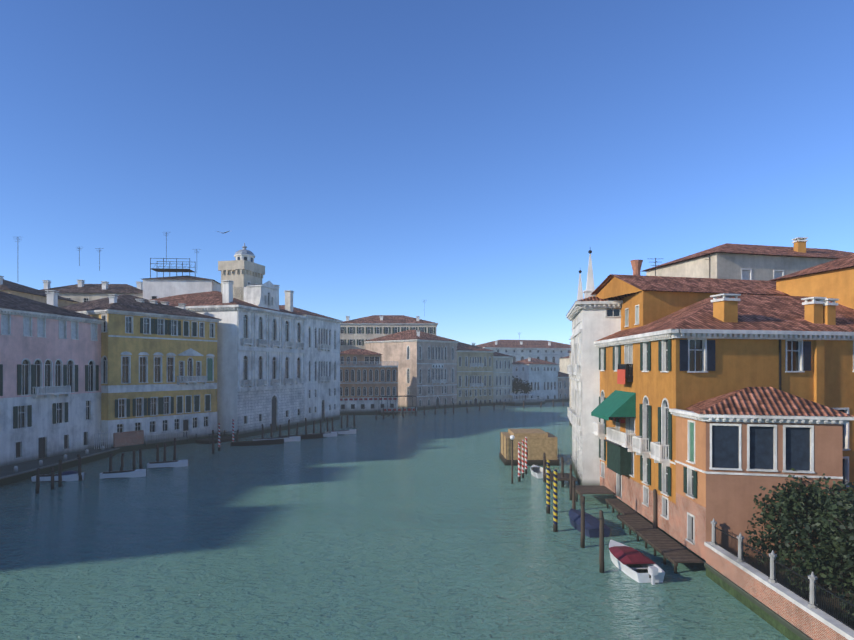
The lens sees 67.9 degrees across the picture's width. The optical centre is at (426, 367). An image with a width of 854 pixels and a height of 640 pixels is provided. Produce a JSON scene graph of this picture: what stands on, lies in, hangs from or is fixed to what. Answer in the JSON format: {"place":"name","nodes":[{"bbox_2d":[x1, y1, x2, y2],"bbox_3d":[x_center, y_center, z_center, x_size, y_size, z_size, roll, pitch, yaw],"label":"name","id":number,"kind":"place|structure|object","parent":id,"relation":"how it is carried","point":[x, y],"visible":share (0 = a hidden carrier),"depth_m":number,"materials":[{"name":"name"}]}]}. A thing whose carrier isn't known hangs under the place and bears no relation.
{"place":"outdoors","nodes":[
{"label":"outdoors","id":0,"kind":"place"},
{"bbox_2d":[0,276,80,306],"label":"back block","id":1,"kind":"structure","parent":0,"point":[10,287],"depth_m":113.13,"materials":[{"name":"tile"}]},
{"bbox_2d":[41,280,142,302],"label":"back block","id":2,"kind":"structure","parent":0,"point":[81,291],"depth_m":132.70,"materials":[{"name":"tile"}]},
{"bbox_2d":[0,430,235,486],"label":"quay","id":3,"kind":"structure","parent":0,"point":[128,441],"depth_m":89.69,"materials":[{"name":"stone"}]},
{"bbox_2d":[0,281,104,466],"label":"pink palazzo","id":4,"kind":"structure","parent":3,"relation":"on","point":[50,378],"depth_m":82.76,"materials":[{"name":"paint"}]},
{"bbox_2d":[60,294,221,447],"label":"yellow palazzo","id":5,"kind":"structure","parent":3,"relation":"on","point":[158,368],"depth_m":100.52,"materials":[{"name":"paint"}]},
{"bbox_2d":[0,402,788,639],"bbox_3d":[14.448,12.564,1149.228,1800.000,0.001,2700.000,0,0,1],"label":"water","id":6,"kind":"structure","parent":0,"point":[428,525],"depth_m":43.42,"materials":[{"name":"teal liquid"}]},
{"bbox_2d":[31,470,84,481],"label":"white boat","id":7,"kind":"object","parent":6,"relation":"on","point":[72,475],"visible":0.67,"depth_m":70.31,"materials":[{"name":"white plastic"}]},
{"bbox_2d":[100,469,146,478],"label":"boat","id":8,"kind":"object","parent":6,"relation":"on","point":[125,474],"visible":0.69,"depth_m":72.64,"materials":[{"name":"white plastic"}]},
{"bbox_2d":[147,460,188,467],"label":"boat","id":9,"kind":"object","parent":6,"relation":"on","point":[172,464],"visible":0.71,"depth_m":80.17,"materials":[{"name":"white plastic"}]},
{"bbox_2d":[151,243,308,438],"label":"building","id":10,"kind":"structure","parent":6,"relation":"on","point":[261,351],"depth_m":121.42,"materials":[{"name":"stone"}]},
{"bbox_2d":[142,258,220,306],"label":"back block","id":11,"kind":"structure","parent":10,"relation":"on","point":[158,287],"depth_m":127.83,"materials":[{"name":"paint"}]},
{"bbox_2d":[230,439,283,445],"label":"boat","id":12,"kind":"object","parent":6,"relation":"on","point":[261,442],"visible":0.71,"depth_m":103.34,"materials":[{"name":"wood"}]},
{"bbox_2d":[253,436,300,441],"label":"boat","id":13,"kind":"object","parent":6,"relation":"on","point":[292,438],"visible":0.38,"depth_m":108.29,"materials":[{"name":"white plastic"}]},
{"bbox_2d":[280,433,322,438],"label":"boat","id":14,"kind":"object","parent":6,"relation":"on","point":[310,436],"visible":0.52,"depth_m":112.77,"materials":[{"name":"metal"}]},
{"bbox_2d":[279,305,342,425],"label":"building","id":15,"kind":"structure","parent":6,"relation":"on","point":[322,368],"depth_m":145.69,"materials":[{"name":"stone"}]},
{"bbox_2d":[310,432,337,436],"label":"boat","id":16,"kind":"object","parent":6,"relation":"on","point":[331,434],"visible":0.54,"depth_m":116.03,"materials":[{"name":"white plastic"}]},
{"bbox_2d":[325,429,356,434],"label":"boat","id":17,"kind":"object","parent":6,"relation":"on","point":[352,431],"visible":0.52,"depth_m":120.45,"materials":[{"name":"white plastic"}]},
{"bbox_2d":[35,399,656,572],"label":"mooring posts","id":18,"kind":"object","parent":6,"relation":"in","point":[572,495],"visible":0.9,"depth_m":66.94,"materials":[{"name":"brown wood"}]},
{"bbox_2d":[340,349,397,414],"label":"building","id":19,"kind":"structure","parent":6,"relation":"on","point":[367,379],"depth_m":170.05,"materials":[{"name":"stone"}]},
{"bbox_2d":[340,315,437,351],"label":"block","id":20,"kind":"structure","parent":6,"relation":"on","point":[355,333],"depth_m":205.00,"materials":[{"name":"stone"}]},
{"bbox_2d":[378,395,416,415],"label":"pergola deck","id":21,"kind":"structure","parent":6,"relation":"on","point":[389,410],"depth_m":166.86,"materials":[{"name":"brown wood"}]},
{"bbox_2d":[363,330,458,410],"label":"building","id":22,"kind":"structure","parent":6,"relation":"on","point":[427,370],"depth_m":193.00,"materials":[{"name":"stone"}]},
{"bbox_2d":[456,342,494,406],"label":"building","id":23,"kind":"structure","parent":6,"relation":"on","point":[475,371],"depth_m":207.07,"materials":[{"name":"stone"}]},
{"bbox_2d":[493,352,513,405],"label":"palazzo","id":24,"kind":"structure","parent":6,"relation":"on","point":[502,377],"depth_m":215.08,"materials":[{"name":"stone"}]},
{"bbox_2d":[501,393,544,405],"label":"terrace","id":25,"kind":"structure","parent":6,"relation":"in","point":[519,402],"depth_m":214.03,"materials":[{"name":"stone"}]},
{"bbox_2d":[512,376,533,399],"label":"garden trees","id":26,"kind":"object","parent":25,"relation":"on","point":[524,387],"visible":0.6,"depth_m":223.69,"materials":[{"name":"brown plant"}]},
{"bbox_2d":[475,340,570,371],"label":"building","id":27,"kind":"structure","parent":6,"relation":"on","point":[550,351],"depth_m":307.71,"materials":[{"name":"stone"}]},
{"bbox_2d":[512,357,559,401],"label":"white palazzo","id":28,"kind":"structure","parent":6,"relation":"on","point":[541,376],"depth_m":231.05,"materials":[{"name":"stone"}]},
{"bbox_2d":[530,465,542,477],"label":"boat","id":29,"kind":"object","parent":6,"relation":"on","point":[534,469],"visible":0.69,"depth_m":75.47,"materials":[{"name":"white plastic"}]},
{"bbox_2d":[558,372,568,401],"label":"palazzo","id":30,"kind":"structure","parent":6,"relation":"on","point":[563,386],"depth_m":236.77,"materials":[{"name":"stone"}]},
{"bbox_2d":[569,508,610,537],"bbox_3d":[12.409,12.205,49.975,2.060,1.278,6.000,0,0,-7],"label":"boat","id":31,"kind":"object","parent":6,"relation":"on","point":[592,523],"visible":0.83,"depth_m":48.30,"materials":[{"name":"blue fabric"}]},
{"bbox_2d":[609,540,664,584],"bbox_3d":[12.918,12.287,39.927,2.212,1.455,6.737,0,0,1],"label":"white motor boat","id":32,"kind":"object","parent":6,"relation":"on","point":[621,555],"visible":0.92,"depth_m":38.99,"materials":[{"name":"plastic"}]},
{"bbox_2d":[566,250,737,494],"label":"building","id":33,"kind":"structure","parent":6,"relation":"on","point":[592,318],"depth_m":63.36,"materials":[{"name":"stone"}]},
{"bbox_2d":[19,232,714,343],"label":"roof antennas","id":34,"kind":"object","parent":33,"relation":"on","point":[709,259],"visible":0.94,"depth_m":132.04,"materials":[{"name":"metal"}]},
{"bbox_2d":[499,429,853,639],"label":"bank works","id":35,"kind":"structure","parent":6,"relation":"in","point":[764,592],"depth_m":33.92,"materials":[{"name":"brown wood"}]},
{"bbox_2d":[590,274,853,562],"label":"building","id":36,"kind":"structure","parent":35,"relation":"on","point":[722,406],"depth_m":45.01,"materials":[{"name":"paint"}]},
{"bbox_2d":[743,468,853,624],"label":"garden trees","id":37,"kind":"object","parent":35,"relation":"on","point":[836,547],"depth_m":33.48,"materials":[{"name":"green plant"}]},
{"bbox_2d":[642,237,853,280],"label":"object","id":38,"kind":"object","parent":6,"relation":"on","point":[746,262],"visible":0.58,"depth_m":75.66,"materials":[{"name":"paint"}]},
{"bbox_2d":[769,254,853,308],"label":"building","id":39,"kind":"structure","parent":6,"relation":"on","point":[833,279],"depth_m":56.13,"materials":[{"name":"paint"}]},
{"bbox_2d":[0,0,853,344],"label":"sky","id":40,"kind":"structure","parent":0,"point":[458,166],"materials":[{"name":"blue"}]},
{"bbox_2d":[560,356,568,373],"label":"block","id":41,"kind":"structure","parent":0,"point":[564,362],"depth_m":287.68,"materials":[{"name":"stone"}]},
{"bbox_2d":[569,351,571,425],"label":"building","id":42,"kind":"structure","parent":0,"point":[570,424],"depth_m":138.79,"materials":[{"name":"stone"}]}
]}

